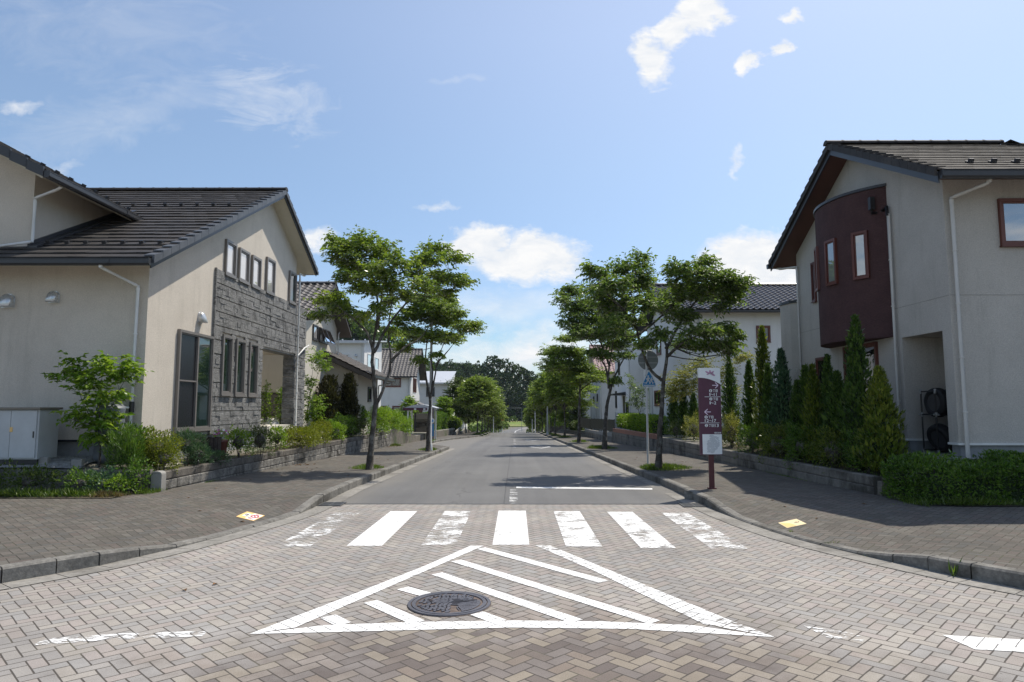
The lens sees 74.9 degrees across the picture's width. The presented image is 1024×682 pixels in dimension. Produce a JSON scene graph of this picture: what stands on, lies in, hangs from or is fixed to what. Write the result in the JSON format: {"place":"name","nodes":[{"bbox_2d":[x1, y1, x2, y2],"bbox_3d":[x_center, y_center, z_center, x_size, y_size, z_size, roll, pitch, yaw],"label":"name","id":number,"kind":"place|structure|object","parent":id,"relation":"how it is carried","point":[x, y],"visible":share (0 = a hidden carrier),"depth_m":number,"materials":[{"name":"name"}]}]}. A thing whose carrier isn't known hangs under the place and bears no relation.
{"place":"outdoors","nodes":[
{"label":"outdoors","id":0,"kind":"place"},
{"bbox_2d":[0,432,500,564],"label":"pavement","id":1,"kind":"structure","parent":0,"point":[34,528],"depth_m":10.43,"materials":[{"name":"brick"}]},
{"bbox_2d":[0,491,133,497],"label":"planting strip","id":2,"kind":"object","parent":1,"relation":"on","point":[62,496],"visible":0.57,"depth_m":11.49,"materials":[{"name":"soil"}]},
{"bbox_2d":[0,458,72,490],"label":"weed clump","id":3,"kind":"object","parent":2,"relation":"on","point":[29,480],"visible":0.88,"depth_m":11.96,"materials":[{"name":"green plant"}]},
{"bbox_2d":[53,465,100,491],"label":"weed clump","id":4,"kind":"object","parent":2,"relation":"on","point":[78,483],"visible":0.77,"depth_m":11.88,"materials":[{"name":"green plant"}]},
{"bbox_2d":[0,470,153,490],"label":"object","id":5,"kind":"structure","parent":2,"relation":"on","point":[60,483],"depth_m":12.43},
{"bbox_2d":[82,464,123,491],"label":"weed clump","id":6,"kind":"object","parent":2,"relation":"on","point":[104,473],"visible":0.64,"depth_m":11.95,"materials":[{"name":"green plant"}]},
{"bbox_2d":[94,470,143,493],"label":"weed clump","id":7,"kind":"object","parent":2,"relation":"on","point":[121,486],"visible":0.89,"depth_m":11.94,"materials":[{"name":"green plant"}]},
{"bbox_2d":[116,454,154,494],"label":"weed clump","id":8,"kind":"object","parent":2,"relation":"on","point":[133,469],"visible":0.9,"depth_m":12.21,"materials":[{"name":"green plant"}]},
{"bbox_2d":[301,224,480,469],"bbox_3d":[-3.365,0.135,18.068,5.045,6.696,3.852,0,-6,0],"label":"street tree","id":9,"kind":"object","parent":1,"relation":"on","point":[349,260],"visible":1,"depth_m":17.96,"materials":[{"name":"green plant"}]},
{"bbox_2d":[403,404,438,439],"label":"bus shelter","id":10,"kind":"object","parent":1,"relation":"on","point":[420,422],"visible":0.67,"depth_m":50.19,"materials":[{"name":"metal"}]},
{"bbox_2d":[387,279,487,450],"bbox_3d":[-3.322,0.978,29.945,4.572,7.982,3.953,0,-6,0],"label":"street tree","id":11,"kind":"object","parent":1,"relation":"on","point":[442,312],"visible":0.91,"depth_m":29.46,"materials":[{"name":"green plant"}]},
{"bbox_2d":[449,373,504,432],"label":"street tree","id":12,"kind":"object","parent":1,"relation":"on","point":[475,389],"visible":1,"depth_m":70.43,"materials":[{"name":"green plant"}]},
{"bbox_2d":[336,334,429,370],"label":"hill","id":13,"kind":"structure","parent":0,"point":[384,344],"depth_m":227.07,"materials":[{"name":"plant"}]},
{"bbox_2d":[348,318,434,370],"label":"forest","id":14,"kind":"object","parent":13,"relation":"on","point":[357,330],"visible":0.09,"depth_m":226.88,"materials":[{"name":"green plant"}]},
{"bbox_2d":[0,426,984,495],"bbox_3d":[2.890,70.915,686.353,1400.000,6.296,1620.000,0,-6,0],"label":"ground","id":15,"kind":"structure","parent":0,"point":[400,437],"depth_m":28.26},
{"bbox_2d":[0,455,94,467],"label":"gravel","id":16,"kind":"structure","parent":15,"relation":"on","point":[60,462],"depth_m":12.84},
{"bbox_2d":[0,407,62,464],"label":"storage cabinet","id":17,"kind":"object","parent":16,"relation":"on","point":[28,435],"visible":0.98,"depth_m":12.72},
{"bbox_2d":[93,404,128,462],"bbox_3d":[-8.063,1.837,13.410,0.524,1.160,0.546,0,-6,0],"label":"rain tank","id":18,"kind":"object","parent":15,"relation":"on","point":[122,407],"visible":0.41,"depth_m":13.19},
{"bbox_2d":[100,422,161,468],"bbox_3d":[-7.471,2.062,13.146,1.121,0.975,0.886,0,-6,0],"label":"shrub","id":19,"kind":"object","parent":15,"relation":"on","point":[140,429],"visible":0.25,"depth_m":13.10,"materials":[{"name":"green plant"}]},
{"bbox_2d":[0,141,318,460],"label":"stone fronted house","id":20,"kind":"structure","parent":15,"relation":"on","point":[187,296],"depth_m":15.15,"materials":[{"name":"beige paint"}]},
{"bbox_2d":[172,329,214,432],"bbox_3d":[-7.595,0.984,16.012,0.115,2.358,1.770,0,-6,0],"label":"window","id":21,"kind":"structure","parent":20,"relation":"in","point":[194,351],"depth_m":15.98,"materials":[{"name":"grey glass"}]},
{"bbox_2d":[218,334,233,395],"bbox_3d":[-7.578,0.653,17.722,0.135,1.608,0.650,0,-6,0],"label":"window","id":22,"kind":"structure","parent":20,"relation":"in","point":[226,370],"depth_m":17.81,"materials":[{"name":"grey glass"}]},
{"bbox_2d":[224,239,237,279],"bbox_3d":[-7.591,-2.196,18.034,0.110,0.978,0.680,0,-6,0],"label":"window","id":23,"kind":"structure","parent":20,"relation":"in","point":[230,250],"depth_m":18.07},
{"bbox_2d":[232,338,246,396],"bbox_3d":[-7.575,0.751,18.581,0.135,1.598,0.660,0,-6,0],"label":"window","id":24,"kind":"structure","parent":20,"relation":"in","point":[240,344],"depth_m":18.65,"materials":[{"name":"grey glass"}]},
{"bbox_2d":[237,247,250,285],"bbox_3d":[-7.587,-2.100,18.914,0.110,0.958,0.730,0,-6,0],"label":"window","id":25,"kind":"structure","parent":20,"relation":"in","point":[243,267],"depth_m":18.93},
{"bbox_2d":[246,342,258,396],"bbox_3d":[-7.571,0.844,19.507,0.135,1.593,0.680,0,-6,0],"label":"window","id":26,"kind":"structure","parent":20,"relation":"in","point":[253,361],"depth_m":19.58,"materials":[{"name":"grey glass"}]},
{"bbox_2d":[250,255,261,290],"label":"window","id":27,"kind":"structure","parent":20,"relation":"in","point":[256,263],"depth_m":19.81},
{"bbox_2d":[265,257,275,296],"bbox_3d":[-7.578,-2.010,20.975,0.110,1.138,0.750,0,-6,0],"label":"window","id":28,"kind":"structure","parent":20,"relation":"in","point":[270,266],"depth_m":21.02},
{"bbox_2d":[288,270,296,305],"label":"window","id":29,"kind":"structure","parent":20,"relation":"in","point":[292,279],"depth_m":23.10,"materials":[{"name":"grey glass"}]},
{"bbox_2d":[219,424,254,458],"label":"shrub","id":30,"kind":"object","parent":15,"relation":"on","point":[238,442],"visible":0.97,"depth_m":16.21,"materials":[{"name":"green plant"}]},
{"bbox_2d":[0,432,501,582],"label":"kerb","id":31,"kind":"structure","parent":15,"relation":"on","point":[16,571],"depth_m":7.73,"materials":[{"name":"concrete"}]},
{"bbox_2d":[260,379,272,423],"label":"sapling","id":32,"kind":"object","parent":15,"relation":"on","point":[265,411],"visible":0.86,"depth_m":24.50,"materials":[{"name":"green plant"}]},
{"bbox_2d":[157,431,380,470],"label":"garden soil","id":33,"kind":"structure","parent":15,"relation":"on","point":[242,455],"depth_m":18.87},
{"bbox_2d":[40,350,153,466],"bbox_3d":[-8.066,1.355,12.983,1.974,2.358,1.324,3,-6,-26],"label":"young tree","id":34,"kind":"object","parent":33,"relation":"on","point":[78,376],"visible":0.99,"depth_m":12.88,"materials":[{"name":"green plant"}]},
{"bbox_2d":[98,418,148,484],"bbox_3d":[-7.331,2.070,12.659,0.999,1.285,0.722,0,-6,0],"label":"wispy shrub","id":35,"kind":"object","parent":33,"relation":"on","point":[131,446],"visible":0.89,"depth_m":12.59,"materials":[{"name":"green plant"}]},
{"bbox_2d":[127,425,185,473],"bbox_3d":[-6.972,2.202,13.191,1.158,1.110,1.014,0,-6,0],"label":"shrub","id":36,"kind":"object","parent":33,"relation":"on","point":[159,455],"visible":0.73,"depth_m":13.01,"materials":[{"name":"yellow plant"}]},
{"bbox_2d":[165,426,213,466],"bbox_3d":[-6.827,2.253,14.166,1.126,0.923,0.828,0,-6,0],"label":"shrub","id":37,"kind":"object","parent":33,"relation":"on","point":[194,447],"visible":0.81,"depth_m":14.06,"materials":[{"name":"green plant"}]},
{"bbox_2d":[244,423,275,468],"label":"shrub","id":38,"kind":"object","parent":33,"relation":"on","point":[259,440],"visible":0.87,"depth_m":17.30,"materials":[{"name":"green plant"}]},
{"bbox_2d":[264,422,291,450],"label":"shrub","id":39,"kind":"object","parent":33,"relation":"on","point":[278,437],"visible":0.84,"depth_m":18.79,"materials":[{"name":"green plant"}]},
{"bbox_2d":[278,425,324,448],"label":"shrub","id":40,"kind":"object","parent":33,"relation":"on","point":[299,434],"visible":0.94,"depth_m":20.65,"materials":[{"name":"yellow plant"}]},
{"bbox_2d":[302,346,333,426],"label":"leafy tree","id":41,"kind":"object","parent":33,"relation":"on","point":[311,412],"visible":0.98,"depth_m":25.21,"materials":[{"name":"green plant"}]},
{"bbox_2d":[309,419,332,443],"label":"shrub","id":42,"kind":"object","parent":33,"relation":"on","point":[322,426],"visible":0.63,"depth_m":23.46,"materials":[{"name":"green plant"}]},
{"bbox_2d":[312,374,344,436],"bbox_3d":[-7.774,2.732,28.282,1.718,2.798,1.736,0,-6,0],"label":"feathery shrub","id":43,"kind":"object","parent":33,"relation":"on","point":[327,384],"visible":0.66,"depth_m":27.99,"materials":[{"name":"green plant"}]},
{"bbox_2d":[337,372,363,436],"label":"feathery shrub","id":44,"kind":"object","parent":33,"relation":"on","point":[348,395],"visible":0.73,"depth_m":28.54,"materials":[{"name":"green plant"}]},
{"bbox_2d":[369,406,391,436],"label":"shrub","id":45,"kind":"object","parent":33,"relation":"on","point":[381,418],"visible":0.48,"depth_m":33.18,"materials":[{"name":"green plant"}]},
{"bbox_2d":[150,431,388,491],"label":"block wall","id":46,"kind":"structure","parent":15,"relation":"on","point":[187,475],"depth_m":17.24,"materials":[{"name":"stone"}]},
{"bbox_2d":[259,281,395,434],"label":"twin gable house","id":47,"kind":"structure","parent":15,"relation":"on","point":[322,336],"depth_m":29.13,"materials":[{"name":"beige paint"}]},
{"bbox_2d":[336,339,386,406],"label":"white box house","id":48,"kind":"structure","parent":15,"relation":"on","point":[359,350],"depth_m":48.25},
{"bbox_2d":[379,405,412,435],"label":"shrub","id":49,"kind":"object","parent":15,"relation":"on","point":[400,422],"visible":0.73,"depth_m":38.12,"materials":[{"name":"green plant"}]},
{"bbox_2d":[381,348,424,415],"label":"brown window house","id":50,"kind":"structure","parent":15,"relation":"on","point":[406,376],"depth_m":69.29,"materials":[{"name":"white"}]},
{"bbox_2d":[419,371,455,414],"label":"metal roof house","id":51,"kind":"structure","parent":15,"relation":"on","point":[441,377],"depth_m":88.36,"materials":[{"name":"white"}]},
{"bbox_2d":[442,376,473,417],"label":"garden tree","id":52,"kind":"object","parent":15,"relation":"on","point":[459,411],"visible":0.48,"depth_m":83.12,"materials":[{"name":"green plant"}]},
{"bbox_2d":[467,416,546,432],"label":"scrub","id":53,"kind":"object","parent":15,"relation":"on","point":[473,428],"visible":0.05,"depth_m":174.25,"materials":[{"name":"green plant"}]},
{"bbox_2d":[0,438,1023,576],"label":"grass","id":54,"kind":"structure","parent":15,"relation":"on","point":[28,492],"depth_m":11.50,"materials":[{"name":"green plant"}]},
{"bbox_2d":[343,430,699,471],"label":"grass","id":55,"kind":"structure","parent":15,"relation":"on","point":[665,466],"depth_m":18.25,"materials":[{"name":"green plant"}]},
{"bbox_2d":[586,344,615,430],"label":"rose roof house","id":56,"kind":"structure","parent":15,"relation":"on","point":[600,397],"depth_m":61.98,"materials":[{"name":"grey"}]},
{"bbox_2d":[611,344,648,429],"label":"white tower house","id":57,"kind":"structure","parent":15,"relation":"on","point":[635,370],"depth_m":46.80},
{"bbox_2d":[622,373,648,413],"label":"airy tree","id":58,"kind":"object","parent":15,"relation":"on","point":[636,403],"visible":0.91,"depth_m":39.83,"materials":[{"name":"green plant"}]},
{"bbox_2d":[615,412,668,434],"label":"hedge","id":59,"kind":"object","parent":15,"relation":"on","point":[633,421],"visible":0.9,"depth_m":36.29,"materials":[{"name":"green plant"}]},
{"bbox_2d":[663,391,679,435],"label":"cypress","id":60,"kind":"object","parent":15,"relation":"on","point":[672,409],"visible":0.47,"depth_m":30.95,"materials":[{"name":"green plant"}]},
{"bbox_2d":[675,388,689,437],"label":"cypress","id":61,"kind":"object","parent":15,"relation":"on","point":[682,408],"visible":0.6,"depth_m":29.18,"materials":[{"name":"green plant"}]},
{"bbox_2d":[680,412,698,441],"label":"shrub","id":62,"kind":"object","parent":15,"relation":"on","point":[693,428],"visible":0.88,"depth_m":25.88,"materials":[{"name":"plant"}]},
{"bbox_2d":[656,350,755,437],"bbox_3d":[8.560,2.321,28.863,4.614,3.873,2.467,0,-6,0],"label":"golden tree","id":63,"kind":"object","parent":15,"relation":"on","point":[680,385],"visible":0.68,"depth_m":28.82,"materials":[{"name":"green plant"}]},
{"bbox_2d":[537,432,1023,588],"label":"kerb","id":64,"kind":"structure","parent":15,"relation":"on","point":[1000,575],"depth_m":7.61,"materials":[{"name":"concrete"}]},
{"bbox_2d":[722,442,926,479],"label":"garden soil","id":65,"kind":"structure","parent":15,"relation":"on","point":[801,460],"depth_m":16.01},
{"bbox_2d":[721,409,741,447],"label":"shrub","id":66,"kind":"object","parent":65,"relation":"on","point":[731,430],"visible":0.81,"depth_m":21.22,"materials":[{"name":"plant"}]},
{"bbox_2d":[721,357,742,445],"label":"cypress","id":67,"kind":"object","parent":65,"relation":"on","point":[730,393],"visible":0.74,"depth_m":21.96,"materials":[{"name":"green plant"}]},
{"bbox_2d":[737,359,757,448],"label":"cypress","id":68,"kind":"object","parent":65,"relation":"on","point":[748,411],"visible":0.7,"depth_m":20.12,"materials":[{"name":"green plant"}]},
{"bbox_2d":[732,420,767,458],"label":"shrub","id":69,"kind":"object","parent":65,"relation":"on","point":[749,440],"visible":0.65,"depth_m":19.19,"materials":[{"name":"green plant"}]},
{"bbox_2d":[748,325,773,446],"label":"cypress","id":70,"kind":"object","parent":65,"relation":"on","point":[762,353],"visible":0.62,"depth_m":19.32,"materials":[{"name":"green plant"}]},
{"bbox_2d":[757,363,775,453],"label":"cypress","id":71,"kind":"object","parent":65,"relation":"on","point":[766,393],"visible":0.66,"depth_m":18.37,"materials":[{"name":"green plant"}]},
{"bbox_2d":[753,419,792,463],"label":"shrub","id":72,"kind":"object","parent":65,"relation":"on","point":[776,446],"visible":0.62,"depth_m":17.24,"materials":[{"name":"green plant"}]},
{"bbox_2d":[762,347,792,453],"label":"cypress","id":73,"kind":"object","parent":65,"relation":"on","point":[781,385],"visible":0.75,"depth_m":17.77,"materials":[{"name":"green plant"}]},
{"bbox_2d":[784,379,803,458],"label":"cypress","id":74,"kind":"object","parent":65,"relation":"on","point":[793,401],"visible":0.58,"depth_m":16.47,"materials":[{"name":"green plant"}]},
{"bbox_2d":[793,363,807,436],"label":"cypress","id":75,"kind":"object","parent":65,"relation":"on","point":[803,381],"visible":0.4,"depth_m":16.38,"materials":[{"name":"green plant"}]},
{"bbox_2d":[777,419,825,469],"bbox_3d":[6.931,2.465,15.674,1.290,1.406,2.070,0,-6,0],"label":"shrub","id":76,"kind":"object","parent":65,"relation":"on","point":[793,450],"visible":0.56,"depth_m":15.62,"materials":[{"name":"green plant"}]},
{"bbox_2d":[797,363,823,462],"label":"cypress","id":77,"kind":"object","parent":65,"relation":"on","point":[812,405],"visible":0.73,"depth_m":15.46,"materials":[{"name":"green plant"}]},
{"bbox_2d":[814,353,833,432],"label":"cypress","id":78,"kind":"object","parent":65,"relation":"on","point":[827,368],"visible":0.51,"depth_m":15.32,"materials":[{"name":"green plant"}]},
{"bbox_2d":[800,424,858,472],"bbox_3d":[6.912,2.458,14.338,1.051,1.331,1.684,0,-6,0],"label":"shrub","id":79,"kind":"object","parent":65,"relation":"on","point":[834,455],"visible":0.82,"depth_m":14.21,"materials":[{"name":"green plant"}]},
{"bbox_2d":[817,370,850,464],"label":"cypress","id":80,"kind":"object","parent":65,"relation":"on","point":[835,385],"visible":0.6,"depth_m":14.51,"materials":[{"name":"green plant"}]},
{"bbox_2d":[834,314,872,470],"bbox_3d":[7.025,1.041,13.637,0.968,3.235,0.933,0,-6,0],"label":"cypress","id":81,"kind":"object","parent":65,"relation":"on","point":[855,383],"visible":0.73,"depth_m":13.55,"materials":[{"name":"green plant"}]},
{"bbox_2d":[840,427,896,475],"bbox_3d":[6.929,2.232,13.016,0.896,1.292,1.523,0,-6,0],"label":"shrub","id":82,"kind":"object","parent":65,"relation":"on","point":[858,446],"visible":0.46,"depth_m":13.00,"materials":[{"name":"green plant"}]},
{"bbox_2d":[850,365,917,474],"bbox_3d":[6.991,1.508,12.771,1.146,2.134,1.091,0,-6,0],"label":"cypress","id":83,"kind":"object","parent":65,"relation":"on","point":[881,420],"visible":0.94,"depth_m":12.62,"materials":[{"name":"plant"}]},
{"bbox_2d":[766,139,1023,460],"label":"maroon bay house","id":84,"kind":"structure","parent":15,"relation":"on","point":[911,252],"depth_m":13.79,"materials":[{"name":"beige paint"}]},
{"bbox_2d":[842,342,878,422],"bbox_3d":[8.135,1.116,15.561,0.100,2.068,1.530,0,-6,0],"label":"window","id":85,"kind":"structure","parent":84,"relation":"in","point":[871,348],"depth_m":15.19,"materials":[{"name":"brown glass"}]},
{"bbox_2d":[997,198,1023,246],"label":"window","id":86,"kind":"structure","parent":84,"relation":"in","point":[1010,210],"depth_m":12.56,"materials":[{"name":"brown glass"}]},
{"bbox_2d":[908,451,978,460],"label":"gravel","id":87,"kind":"structure","parent":15,"relation":"on","point":[941,453],"depth_m":12.70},
{"bbox_2d":[919,389,952,452],"bbox_3d":[8.646,1.611,13.280,0.800,1.305,0.505,0,-6,0],"label":"tyre rack","id":88,"kind":"object","parent":87,"relation":"on","point":[936,414],"visible":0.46,"depth_m":13.10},
{"bbox_2d":[924,388,947,416],"bbox_3d":[8.476,1.225,13.319,0.198,0.582,0.582,1,-6,-5],"label":"tyre","id":89,"kind":"object","parent":88,"relation":"on","point":[929,401],"visible":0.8,"depth_m":13.21,"materials":[{"name":"rubber"}]},
{"bbox_2d":[927,423,951,452],"bbox_3d":[8.516,1.922,13.251,0.365,0.585,0.592,0,-6,0],"label":"tyre","id":90,"kind":"object","parent":88,"relation":"on","point":[943,432],"visible":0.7,"depth_m":13.18,"materials":[{"name":"rubber"}]},
{"bbox_2d":[480,381,526,420],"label":"hill","id":91,"kind":"structure","parent":0,"point":[508,389],"depth_m":350.06,"materials":[{"name":"plant"}]},
{"bbox_2d":[428,355,538,420],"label":"forest","id":92,"kind":"object","parent":91,"relation":"on","point":[514,399],"visible":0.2,"depth_m":328.36,"materials":[{"name":"green plant"}]},
{"bbox_2d":[0,504,1023,681],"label":"junction paving","id":93,"kind":"structure","parent":0,"point":[626,593],"depth_m":5.68,"materials":[{"name":"brick"}]},
{"bbox_2d":[407,591,490,616],"bbox_3d":[-0.550,2.300,5.867,0.738,0.013,0.738,0,-6,0],"label":"manhole cover","id":94,"kind":"object","parent":93,"relation":"on","point":[448,604],"visible":1,"depth_m":5.83,"materials":[{"name":"metal"}]},
{"bbox_2d":[342,427,681,503],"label":"road","id":95,"kind":"structure","parent":0,"point":[519,465],"depth_m":16.42,"materials":[{"name":"asphalt"}]},
{"bbox_2d":[0,433,489,589],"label":"gutter","id":96,"kind":"object","parent":95,"relation":"on","point":[214,541],"visible":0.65,"depth_m":8.55,"materials":[{"name":"concrete"}]},
{"bbox_2d":[538,433,1023,595],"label":"gutter","id":97,"kind":"object","parent":95,"relation":"on","point":[820,548],"visible":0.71,"depth_m":8.25,"materials":[{"name":"concrete"}]},
{"bbox_2d":[0,0,1023,385],"label":"sky","id":98,"kind":"structure","parent":0,"point":[539,138],"materials":[{"name":"blue"}]},
{"bbox_2d":[637,283,796,430],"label":"black roof house","id":99,"kind":"structure","parent":0,"point":[764,301],"depth_m":33.23,"materials":[{"name":"white"}]},
{"bbox_2d":[529,432,1023,569],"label":"pavement","id":100,"kind":"structure","parent":0,"point":[993,535],"depth_m":10.04,"materials":[{"name":"brick"}]},
{"bbox_2d":[527,369,572,433],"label":"street tree","id":101,"kind":"object","parent":100,"relation":"on","point":[538,399],"visible":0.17,"depth_m":65.14,"materials":[{"name":"green plant"}]},
{"bbox_2d":[538,368,600,435],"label":"street tree","id":102,"kind":"object","parent":100,"relation":"on","point":[556,393],"visible":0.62,"depth_m":56.72,"materials":[{"name":"green plant"}]},
{"bbox_2d":[532,332,613,442],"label":"street tree","id":103,"kind":"object","parent":100,"relation":"on","point":[570,367],"visible":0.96,"depth_m":42.34,"materials":[{"name":"green plant"}]},
{"bbox_2d":[548,280,654,449],"bbox_3d":[4.317,1.120,31.951,5.268,8.226,4.708,0,-6,0],"label":"street tree","id":104,"kind":"object","parent":100,"relation":"on","point":[580,321],"visible":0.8,"depth_m":31.43,"materials":[{"name":"green plant"}]},
{"bbox_2d":[613,428,656,449],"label":"block wall","id":105,"kind":"structure","parent":100,"relation":"on","point":[633,438],"depth_m":35.85,"materials":[{"name":"grey concrete"}]},
{"bbox_2d":[638,350,657,463],"bbox_3d":[3.966,1.978,19.280,0.590,3.455,0.132,0,-6,0],"label":"crossing sign","id":106,"kind":"object","parent":100,"relation":"on","point":[652,360],"visible":0.87,"depth_m":19.32,"materials":[{"name":"metal"}]},
{"bbox_2d":[575,246,761,469],"bbox_3d":[4.332,0.424,18.274,5.233,6.277,3.921,0,-6,0],"label":"street tree","id":107,"kind":"object","parent":100,"relation":"on","point":[722,285],"visible":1,"depth_m":18.05,"materials":[{"name":"green plant"}]},
{"bbox_2d":[697,368,722,488],"bbox_3d":[3.850,1.709,12.970,0.420,2.370,0.138,0,-6,0],"label":"information sign","id":108,"kind":"object","parent":100,"relation":"on","point":[710,419],"visible":0.98,"depth_m":12.94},
{"bbox_2d":[662,437,880,494],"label":"block wall","id":109,"kind":"structure","parent":100,"relation":"on","point":[857,481],"depth_m":15.71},
{"bbox_2d":[950,503,1023,505],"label":"planting strip","id":110,"kind":"object","parent":100,"relation":"on","point":[991,505],"visible":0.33,"depth_m":10.56,"materials":[{"name":"soil"}]},
{"bbox_2d":[878,448,1023,504],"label":"hedge","id":111,"kind":"object","parent":110,"relation":"on","point":[997,476],"visible":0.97,"depth_m":10.91,"materials":[{"name":"green plant"}]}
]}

